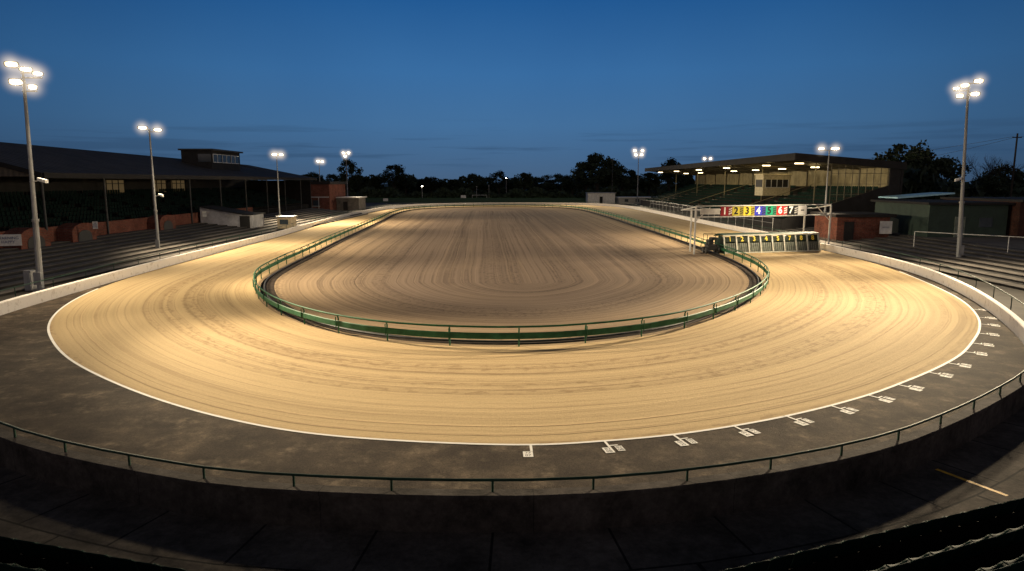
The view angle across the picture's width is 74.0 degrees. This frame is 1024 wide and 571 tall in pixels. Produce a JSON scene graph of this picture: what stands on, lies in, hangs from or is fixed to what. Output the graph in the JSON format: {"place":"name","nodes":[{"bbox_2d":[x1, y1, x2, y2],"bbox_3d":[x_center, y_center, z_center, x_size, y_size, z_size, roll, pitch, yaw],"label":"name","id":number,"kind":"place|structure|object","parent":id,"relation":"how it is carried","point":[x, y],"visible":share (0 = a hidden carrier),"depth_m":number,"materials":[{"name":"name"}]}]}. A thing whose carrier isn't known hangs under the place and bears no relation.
{"place":"outdoors","nodes":[
{"label":"outdoors","id":0,"kind":"place"},
{"bbox_2d":[0,563,40,570],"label":"stadium seat","id":1,"kind":"object","parent":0,"point":[5,567],"visible":0.7,"depth_m":11.54,"materials":[{"name":"black plastic"}]},
{"bbox_2d":[109,556,155,570],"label":"stadium seat","id":2,"kind":"object","parent":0,"point":[121,564],"visible":0.79,"depth_m":12.41,"materials":[{"name":"black plastic"}]},
{"bbox_2d":[135,561,180,570],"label":"stadium seat","id":3,"kind":"object","parent":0,"point":[142,566],"visible":0.74,"depth_m":12.24,"materials":[{"name":"black plastic"}]},
{"bbox_2d":[256,207,766,346],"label":"infield ground","id":4,"kind":"structure","parent":0,"point":[500,266],"depth_m":50.90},
{"bbox_2d":[252,203,769,346],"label":"running rail","id":5,"kind":"object","parent":4,"relation":"on","point":[449,334],"visible":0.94,"depth_m":31.94,"materials":[{"name":"metal"}]},
{"bbox_2d":[702,233,719,253],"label":"tractor","id":6,"kind":"object","parent":4,"relation":"on","point":[709,245],"visible":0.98,"depth_m":66.74,"materials":[{"name":"black paint"}]},
{"bbox_2d":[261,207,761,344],"bbox_3d":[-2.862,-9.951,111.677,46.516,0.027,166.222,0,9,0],"label":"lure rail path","id":7,"kind":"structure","parent":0,"point":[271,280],"depth_m":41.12,"materials":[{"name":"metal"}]},
{"bbox_2d":[264,206,758,342],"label":"lure rail","id":8,"kind":"object","parent":7,"relation":"on","point":[504,341],"visible":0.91,"depth_m":31.64,"materials":[{"name":"metal"}]},
{"bbox_2d":[0,206,1023,488],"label":"asphalt apron","id":9,"kind":"object","parent":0,"point":[48,388],"visible":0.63,"depth_m":18.93,"materials":[{"name":"asphalt"}]},
{"bbox_2d":[602,441,624,452],"bbox_3d":[2.661,4.306,18.172,0.570,0.003,0.770,-2,9,-11],"label":"distance marking","id":10,"kind":"object","parent":9,"relation":"on","point":[608,449],"visible":1,"depth_m":18.04,"materials":[{"name":"paint"}]},
{"bbox_2d":[0,406,1023,570],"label":"terrace pavement","id":11,"kind":"structure","parent":0,"point":[35,510],"depth_m":15.26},
{"bbox_2d":[935,469,1007,495],"bbox_3d":[12.050,5.161,17.881,0.120,0.001,1.789,-4,10,-26],"label":"yellow painted line","id":12,"kind":"object","parent":11,"relation":"on","point":[972,482],"visible":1,"depth_m":17.84,"materials":[{"name":"paint"}]},
{"bbox_2d":[0,202,1023,320],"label":"stadium ground","id":13,"kind":"structure","parent":0,"point":[1004,299],"depth_m":46.61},
{"bbox_2d":[23,270,36,290],"bbox_3d":[-31.250,-0.319,44.085,0.500,1.350,0.540,0,9,0],"label":"electrical cabinet","id":14,"kind":"object","parent":13,"relation":"on","point":[28,276],"visible":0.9,"depth_m":43.86,"materials":[{"name":"metal"}]},
{"bbox_2d":[0,142,316,233],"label":"grandstand","id":15,"kind":"object","parent":13,"relation":"on","point":[68,169],"visible":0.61,"depth_m":90.25,"materials":[{"name":"concrete"}]},
{"bbox_2d":[105,180,124,193],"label":"window","id":16,"kind":"structure","parent":15,"relation":"in","point":[109,184],"depth_m":99.30,"materials":[{"name":"yellow"}]},
{"bbox_2d":[0,187,303,217],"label":"stand seating","id":17,"kind":"object","parent":15,"relation":"on","point":[178,199],"visible":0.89,"depth_m":98.67,"materials":[{"name":"plastic"}]},
{"bbox_2d":[154,180,166,191],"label":"window","id":18,"kind":"structure","parent":15,"relation":"in","point":[159,184],"depth_m":112.02,"materials":[{"name":"beige"}]},
{"bbox_2d":[171,180,185,191],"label":"window","id":19,"kind":"structure","parent":15,"relation":"in","point":[175,184],"depth_m":118.06,"materials":[{"name":"beige"}]},
{"bbox_2d":[178,149,242,169],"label":"commentary box","id":20,"kind":"object","parent":15,"relation":"on","point":[218,159],"visible":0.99,"depth_m":113.52,"materials":[{"name":"metal"}]},
{"bbox_2d":[0,208,367,294],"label":"terrace steps","id":21,"kind":"structure","parent":13,"relation":"on","point":[60,273],"depth_m":63.96,"materials":[{"name":"concrete"}]},
{"bbox_2d":[3,61,48,291],"bbox_3d":[-29.775,-7.068,42.419,3.717,15.204,2.112,0,9,0],"label":"floodlight mast","id":22,"kind":"object","parent":21,"relation":"on","point":[38,275],"visible":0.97,"depth_m":42.47,"materials":[{"name":"metal"}]},
{"bbox_2d":[3,227,50,249],"bbox_3d":[-43.180,-3.922,60.600,1.640,2.500,3.800,0,9,0],"label":"tunnel entrance","id":23,"kind":"object","parent":21,"relation":"on","point":[26,233],"visible":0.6,"depth_m":59.76,"materials":[{"name":"red brick"}]},
{"bbox_2d":[56,223,96,241],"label":"tunnel entrance","id":24,"kind":"object","parent":21,"relation":"on","point":[75,232],"visible":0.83,"depth_m":66.36,"materials":[{"name":"red brick"}]},
{"bbox_2d":[0,207,252,247],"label":"brick wall","id":25,"kind":"structure","parent":21,"relation":"on","point":[125,225],"depth_m":78.02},
{"bbox_2d":[0,234,21,245],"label":"notice board","id":26,"kind":"object","parent":25,"relation":"attached to","point":[10,239],"visible":1,"depth_m":56.72,"materials":[{"name":"white metal"}]},
{"bbox_2d":[137,126,163,247],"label":"floodlight mast","id":27,"kind":"object","parent":21,"relation":"on","point":[157,242],"visible":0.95,"depth_m":66.95,"materials":[{"name":"metal"}]},
{"bbox_2d":[147,215,175,229],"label":"tunnel entrance","id":28,"kind":"object","parent":21,"relation":"on","point":[166,222],"visible":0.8,"depth_m":82.73,"materials":[{"name":"red brick"}]},
{"bbox_2d":[0,208,365,296],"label":"terrace risers","id":29,"kind":"object","parent":21,"relation":"on","point":[65,264],"visible":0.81,"depth_m":64.82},
{"bbox_2d":[198,205,264,227],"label":"white shelter","id":30,"kind":"object","parent":21,"relation":"on","point":[219,215],"visible":0.83,"depth_m":95.22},
{"bbox_2d":[239,216,249,227],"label":"doorway","id":31,"kind":"structure","parent":30,"relation":"in","point":[244,220],"depth_m":95.17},
{"bbox_2d":[275,216,297,228],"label":"timing hut","id":32,"kind":"object","parent":21,"relation":"on","point":[284,220],"visible":0.62,"depth_m":98.76,"materials":[{"name":"beige paint"}]},
{"bbox_2d":[310,181,346,209],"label":"brick clubhouse","id":33,"kind":"structure","parent":13,"relation":"on","point":[324,194],"depth_m":164.85,"materials":[{"name":"red brick"}]},
{"bbox_2d":[336,196,366,209],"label":"annex","id":34,"kind":"object","parent":13,"relation":"on","point":[350,202],"visible":0.83,"depth_m":170.92,"materials":[{"name":"concrete"}]},
{"bbox_2d":[0,202,1023,343],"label":"perimeter wall","id":35,"kind":"structure","parent":13,"relation":"on","point":[1011,320],"depth_m":52.31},
{"bbox_2d":[0,201,1023,309],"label":"perimeter rail","id":36,"kind":"object","parent":35,"relation":"on","point":[584,201],"visible":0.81,"depth_m":55.05,"materials":[{"name":"metal"}]},
{"bbox_2d":[585,192,614,202],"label":"white hut","id":37,"kind":"object","parent":13,"relation":"on","point":[600,197],"visible":0.83,"depth_m":224.24,"materials":[{"name":"metal"}]},
{"bbox_2d":[616,197,652,203],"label":"white hut","id":38,"kind":"object","parent":13,"relation":"on","point":[627,200],"visible":0.63,"depth_m":220.32,"materials":[{"name":"metal"}]},
{"bbox_2d":[650,200,772,228],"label":"pipe rail","id":39,"kind":"object","parent":13,"relation":"on","point":[762,221],"visible":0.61,"depth_m":127.67,"materials":[{"name":"metal"}]},
{"bbox_2d":[641,153,906,230],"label":"grandstand","id":40,"kind":"object","parent":13,"relation":"on","point":[884,176],"visible":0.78,"depth_m":110.72,"materials":[{"name":"concrete"}]},
{"bbox_2d":[646,184,877,218],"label":"stand seating","id":41,"kind":"object","parent":40,"relation":"on","point":[752,189],"visible":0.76,"depth_m":134.30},
{"bbox_2d":[754,174,792,195],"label":"press box","id":42,"kind":"object","parent":40,"relation":"on","point":[772,184],"visible":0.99,"depth_m":119.71,"materials":[{"name":"paint"}]},
{"bbox_2d":[765,179,788,187],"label":"window","id":43,"kind":"structure","parent":42,"relation":"in","point":[771,183],"depth_m":119.60,"materials":[{"name":"black glass"}]},
{"bbox_2d":[766,227,1023,289],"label":"terrace steps","id":44,"kind":"structure","parent":13,"relation":"on","point":[1017,243],"depth_m":62.74,"materials":[{"name":"concrete"}]},
{"bbox_2d":[817,147,840,212],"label":"floodlight mast","id":45,"kind":"object","parent":44,"relation":"on","point":[831,149],"visible":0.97,"depth_m":78.79,"materials":[{"name":"metal"}]},
{"bbox_2d":[810,212,896,240],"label":"brick kiosk","id":46,"kind":"object","parent":44,"relation":"on","point":[846,226],"visible":0.81,"depth_m":76.26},
{"bbox_2d":[843,222,853,239],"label":"door","id":47,"kind":"structure","parent":46,"relation":"in","point":[848,234],"depth_m":76.21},
{"bbox_2d":[879,221,892,233],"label":"notice board","id":48,"kind":"object","parent":44,"relation":"on","point":[885,227],"visible":1,"depth_m":75.46,"materials":[{"name":"white metal"}]},
{"bbox_2d":[765,227,1023,289],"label":"terrace risers","id":49,"kind":"object","parent":44,"relation":"on","point":[981,264],"visible":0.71,"depth_m":59.41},
{"bbox_2d":[870,200,1015,236],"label":"green shed","id":50,"kind":"structure","parent":44,"relation":"on","point":[980,218],"depth_m":72.91,"materials":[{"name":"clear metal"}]},
{"bbox_2d":[878,192,954,199],"bbox_3d":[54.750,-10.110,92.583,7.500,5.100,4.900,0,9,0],"label":"roof","id":51,"kind":"object","parent":50,"relation":"on","point":[897,197],"visible":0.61,"depth_m":91.86,"materials":[{"name":"metal"}]},
{"bbox_2d":[953,217,965,236],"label":"door","id":52,"kind":"structure","parent":50,"relation":"in","point":[956,218],"depth_m":72.83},
{"bbox_2d":[979,218,992,226],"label":"window","id":53,"kind":"structure","parent":50,"relation":"in","point":[983,222],"depth_m":72.75,"materials":[{"name":"black glass"}]},
{"bbox_2d":[952,78,983,256],"bbox_3d":[37.900,-10.127,57.531,3.967,16.108,2.112,0,9,0],"label":"floodlight mast","id":54,"kind":"object","parent":44,"relation":"on","point":[960,250],"visible":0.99,"depth_m":57.65,"materials":[{"name":"metal"}]},
{"bbox_2d":[913,231,1023,251],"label":"pipe rail","id":55,"kind":"object","parent":44,"relation":"on","point":[968,234],"visible":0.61,"depth_m":60.63,"materials":[{"name":"white metal"}]},
{"bbox_2d":[940,197,1023,237],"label":"brick shed","id":56,"kind":"structure","parent":44,"relation":"on","point":[1015,223],"depth_m":72.69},
{"bbox_2d":[901,165,1023,199],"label":"side wood","id":57,"kind":"object","parent":13,"relation":"on","point":[925,181],"visible":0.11,"depth_m":111.89,"materials":[{"name":"green plant"}]},
{"bbox_2d":[0,0,1023,183],"label":"sky","id":58,"kind":"structure","parent":0,"point":[441,89],"materials":[{"name":"blue"}]},
{"bbox_2d":[50,205,978,443],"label":"sand track","id":59,"kind":"structure","parent":0,"point":[804,331],"depth_m":27.26,"materials":[{"name":"sand"}]},
{"bbox_2d":[47,271,980,444],"bbox_3d":[3.875,1.856,34.266,58.845,0.001,31.121,-1,9,-8],"label":"white boundary line","id":60,"kind":"object","parent":59,"relation":"on","point":[119,384],"visible":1,"depth_m":20.96,"materials":[{"name":"paint"}]},
{"bbox_2d":[681,204,831,253],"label":"number gantry","id":61,"kind":"object","parent":59,"relation":"on","point":[762,210],"visible":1,"depth_m":68.12,"materials":[{"name":"white metal"}]},
{"bbox_2d":[714,231,820,253],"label":"starting traps","id":62,"kind":"object","parent":59,"relation":"on","point":[755,242],"visible":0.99,"depth_m":68.48,"materials":[{"name":"green paint"}]},
{"bbox_2d":[380,184,676,194],"bbox_3d":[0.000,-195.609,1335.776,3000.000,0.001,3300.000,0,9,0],"label":"ground","id":63,"kind":"structure","parent":0,"point":[385,185],"depth_m":1330.15,"materials":[{"name":"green plant"}]},
{"bbox_2d":[337,158,363,190],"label":"tree","id":64,"kind":"object","parent":63,"relation":"on","point":[352,178],"visible":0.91,"depth_m":295.19,"materials":[{"name":"green plant"}]},
{"bbox_2d":[350,175,370,191],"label":"tree","id":65,"kind":"object","parent":63,"relation":"on","point":[365,179],"visible":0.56,"depth_m":325.15,"materials":[{"name":"green plant"}]},
{"bbox_2d":[361,174,386,189],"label":"tree","id":66,"kind":"object","parent":63,"relation":"on","point":[376,179],"visible":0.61,"depth_m":333.11,"materials":[{"name":"green plant"}]},
{"bbox_2d":[378,164,405,187],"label":"tree","id":67,"kind":"object","parent":63,"relation":"on","point":[394,178],"visible":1,"depth_m":314.20,"materials":[{"name":"green plant"}]},
{"bbox_2d":[392,173,416,194],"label":"tree","id":68,"kind":"object","parent":63,"relation":"on","point":[407,181],"visible":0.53,"depth_m":324.71,"materials":[{"name":"green plant"}]},
{"bbox_2d":[418,176,444,192],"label":"tree","id":69,"kind":"object","parent":63,"relation":"on","point":[434,181],"visible":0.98,"depth_m":334.30,"materials":[{"name":"green plant"}]},
{"bbox_2d":[439,179,466,189],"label":"tree","id":70,"kind":"object","parent":63,"relation":"on","point":[456,183],"visible":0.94,"depth_m":334.18,"materials":[{"name":"green plant"}]},
{"bbox_2d":[249,174,688,194],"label":"wood","id":71,"kind":"object","parent":63,"relation":"on","point":[664,186],"visible":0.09,"depth_m":368.76,"materials":[{"name":"green plant"}]},
{"bbox_2d":[459,173,488,192],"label":"tree","id":72,"kind":"object","parent":63,"relation":"on","point":[473,180],"visible":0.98,"depth_m":333.47,"materials":[{"name":"green plant"}]},
{"bbox_2d":[365,198,615,201],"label":"boundary fence","id":73,"kind":"object","parent":63,"relation":"on","point":[478,199],"visible":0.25,"depth_m":234.21,"materials":[{"name":"green"}]},
{"bbox_2d":[489,170,509,194],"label":"tree","id":74,"kind":"object","parent":63,"relation":"on","point":[495,176],"visible":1,"depth_m":330.27,"materials":[{"name":"green plant"}]},
{"bbox_2d":[345,186,666,197],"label":"hedge","id":75,"kind":"object","parent":63,"relation":"on","point":[443,192],"visible":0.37,"depth_m":260.24,"materials":[{"name":"green plant"}]},
{"bbox_2d":[0,373,1023,532],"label":"retaining wall","id":76,"kind":"structure","parent":63,"relation":"on","point":[461,510],"depth_m":15.87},
{"bbox_2d":[0,370,1023,491],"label":"spectator rail","id":77,"kind":"object","parent":76,"relation":"on","point":[493,480],"visible":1,"depth_m":15.97,"materials":[{"name":"metal"}]},
{"bbox_2d":[513,172,533,189],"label":"tree","id":78,"kind":"object","parent":63,"relation":"on","point":[526,179],"visible":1,"depth_m":329.55,"materials":[{"name":"green plant"}]},
{"bbox_2d":[536,174,561,191],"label":"tree","id":79,"kind":"object","parent":63,"relation":"on","point":[548,185],"visible":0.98,"depth_m":335.02,"materials":[{"name":"green plant"}]},
{"bbox_2d":[550,173,571,190],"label":"tree","id":80,"kind":"object","parent":63,"relation":"on","point":[557,186],"visible":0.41,"depth_m":339.87,"materials":[{"name":"green plant"}]},
{"bbox_2d":[559,174,584,194],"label":"tree","id":81,"kind":"object","parent":63,"relation":"on","point":[566,183],"visible":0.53,"depth_m":323.62,"materials":[{"name":"green plant"}]},
{"bbox_2d":[569,166,595,189],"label":"tree","id":82,"kind":"object","parent":63,"relation":"on","point":[580,182],"visible":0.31,"depth_m":294.21,"materials":[{"name":"green plant"}]},
{"bbox_2d":[569,153,624,190],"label":"tree","id":83,"kind":"object","parent":63,"relation":"on","point":[593,163],"visible":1,"depth_m":282.33,"materials":[{"name":"green plant"}]},
{"bbox_2d":[594,163,629,187],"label":"tree","id":84,"kind":"object","parent":63,"relation":"on","point":[619,181],"visible":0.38,"depth_m":293.91,"materials":[{"name":"green plant"}]},
{"bbox_2d":[619,167,640,190],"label":"tree","id":85,"kind":"object","parent":63,"relation":"on","point":[633,175],"visible":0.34,"depth_m":304.04,"materials":[{"name":"green plant"}]},
{"bbox_2d":[639,172,661,194],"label":"tree","id":86,"kind":"object","parent":63,"relation":"on","point":[653,179],"visible":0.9,"depth_m":323.69,"materials":[{"name":"green plant"}]},
{"bbox_2d":[657,157,682,190],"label":"tree","id":87,"kind":"object","parent":63,"relation":"on","point":[670,180],"visible":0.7,"depth_m":295.04,"materials":[{"name":"green plant"}]},
{"bbox_2d":[674,174,694,187],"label":"tree","id":88,"kind":"object","parent":63,"relation":"on","point":[683,181],"visible":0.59,"depth_m":323.32,"materials":[{"name":"green plant"}]},
{"bbox_2d":[872,139,950,177],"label":"tree","id":89,"kind":"object","parent":63,"relation":"on","point":[918,162],"visible":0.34,"depth_m":125.42,"materials":[{"name":"green plant"}]},
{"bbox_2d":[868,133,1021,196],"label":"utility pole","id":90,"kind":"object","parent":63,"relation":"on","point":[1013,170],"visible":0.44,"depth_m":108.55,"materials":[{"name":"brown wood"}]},
{"bbox_2d":[935,155,971,182],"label":"tree","id":91,"kind":"object","parent":63,"relation":"on","point":[951,175],"visible":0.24,"depth_m":136.92,"materials":[{"name":"green plant"}]},
{"bbox_2d":[966,154,1023,188],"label":"tree","id":92,"kind":"object","parent":63,"relation":"on","point":[989,166],"visible":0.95,"depth_m":124.99,"materials":[{"name":"green plant"}]},
{"bbox_2d":[972,175,1023,196],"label":"tree","id":93,"kind":"object","parent":63,"relation":"on","point":[996,184],"visible":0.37,"depth_m":117.20,"materials":[{"name":"green plant"}]},
{"bbox_2d":[982,163,1023,190],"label":"tree","id":94,"kind":"object","parent":63,"relation":"on","point":[1018,174],"visible":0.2,"depth_m":136.91,"materials":[{"name":"green plant"}]},
{"bbox_2d":[728,560,770,570],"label":"stadium seat","id":95,"kind":"object","parent":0,"point":[761,566],"visible":0.81,"depth_m":12.39,"materials":[{"name":"black plastic"}]},
{"bbox_2d":[753,554,794,570],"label":"stadium seat","id":96,"kind":"object","parent":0,"point":[782,563],"visible":0.8,"depth_m":12.62,"materials":[{"name":"black plastic"}]},
{"bbox_2d":[873,562,910,570],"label":"stadium seat","id":97,"kind":"object","parent":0,"point":[903,567],"visible":0.98,"depth_m":11.69,"materials":[{"name":"black plastic"}]},
{"bbox_2d":[885,521,926,560],"bbox_3d":[8.151,5.203,14.066,0.570,0.875,0.545,-3,9,-21],"label":"stadium seat","id":98,"kind":"object","parent":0,"point":[913,543],"visible":0.79,"depth_m":13.89,"materials":[{"name":"black plastic"}]},
{"bbox_2d":[886,555,933,570],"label":"stadium seat","id":99,"kind":"object","parent":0,"point":[921,564],"visible":0.86,"depth_m":11.92,"materials":[{"name":"black plastic"}]},
{"bbox_2d":[905,517,946,555],"bbox_3d":[8.685,5.173,14.267,0.570,0.875,0.545,-3,9,-20],"label":"stadium seat","id":100,"kind":"object","parent":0,"point":[933,537],"visible":0.77,"depth_m":14.09,"materials":[{"name":"black plastic"}]},
{"bbox_2d":[908,549,954,570],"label":"stadium seat","id":101,"kind":"object","parent":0,"point":[939,561],"visible":0.88,"depth_m":12.17,"materials":[{"name":"black plastic"}]},
{"bbox_2d":[925,512,965,549],"bbox_3d":[9.217,5.142,14.467,0.570,0.875,0.545,-3,9,-20],"label":"stadium seat","id":102,"kind":"object","parent":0,"point":[952,530],"visible":0.81,"depth_m":14.28,"materials":[{"name":"black plastic"}]},
{"bbox_2d":[929,542,976,570],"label":"stadium seat","id":103,"kind":"object","parent":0,"point":[959,561],"visible":0.82,"depth_m":12.39,"materials":[{"name":"black plastic"}]},
{"bbox_2d":[944,507,984,543],"bbox_3d":[9.749,5.112,14.667,0.570,0.875,0.545,-3,9,-21],"label":"stadium seat","id":104,"kind":"object","parent":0,"point":[970,524],"visible":0.74,"depth_m":14.48,"materials":[{"name":"black plastic"}]},
{"bbox_2d":[950,536,996,570],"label":"stadium seat","id":105,"kind":"object","parent":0,"point":[981,555],"visible":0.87,"depth_m":12.62,"materials":[{"name":"black plastic"}]},
{"bbox_2d":[962,503,1002,538],"bbox_3d":[10.284,5.081,14.868,0.570,0.875,0.545,-3,9,-20],"label":"stadium seat","id":106,"kind":"object","parent":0,"point":[989,522],"visible":0.75,"depth_m":14.68,"materials":[{"name":"black plastic"}]},
{"bbox_2d":[971,530,1016,566],"bbox_3d":[9.215,5.008,13.022,0.570,0.875,0.545,-4,9,-23],"label":"stadium seat","id":107,"kind":"object","parent":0,"point":[1001,549],"visible":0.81,"depth_m":12.82,"materials":[{"name":"black plastic"}]},
{"bbox_2d":[980,499,1020,533],"bbox_3d":[10.814,5.051,15.068,0.570,0.875,0.545,-3,9,-21],"label":"stadium seat","id":108,"kind":"object","parent":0,"point":[1007,516],"visible":0.71,"depth_m":14.88,"materials":[{"name":"black plastic"}]},
{"bbox_2d":[980,561,1023,570],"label":"stadium seat","id":109,"kind":"object","parent":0,"point":[1017,566],"visible":0.92,"depth_m":11.19,"materials":[{"name":"black plastic"}]},
{"bbox_2d":[989,528,1023,559],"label":"stadium seat","id":110,"kind":"object","parent":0,"point":[1017,541],"visible":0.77,"depth_m":13.03,"materials":[{"name":"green plastic"}]},
{"bbox_2d":[997,497,1023,527],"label":"stadium seat","id":111,"kind":"object","parent":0,"point":[1019,509],"visible":0.54,"depth_m":15.06,"materials":[{"name":"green plastic"}]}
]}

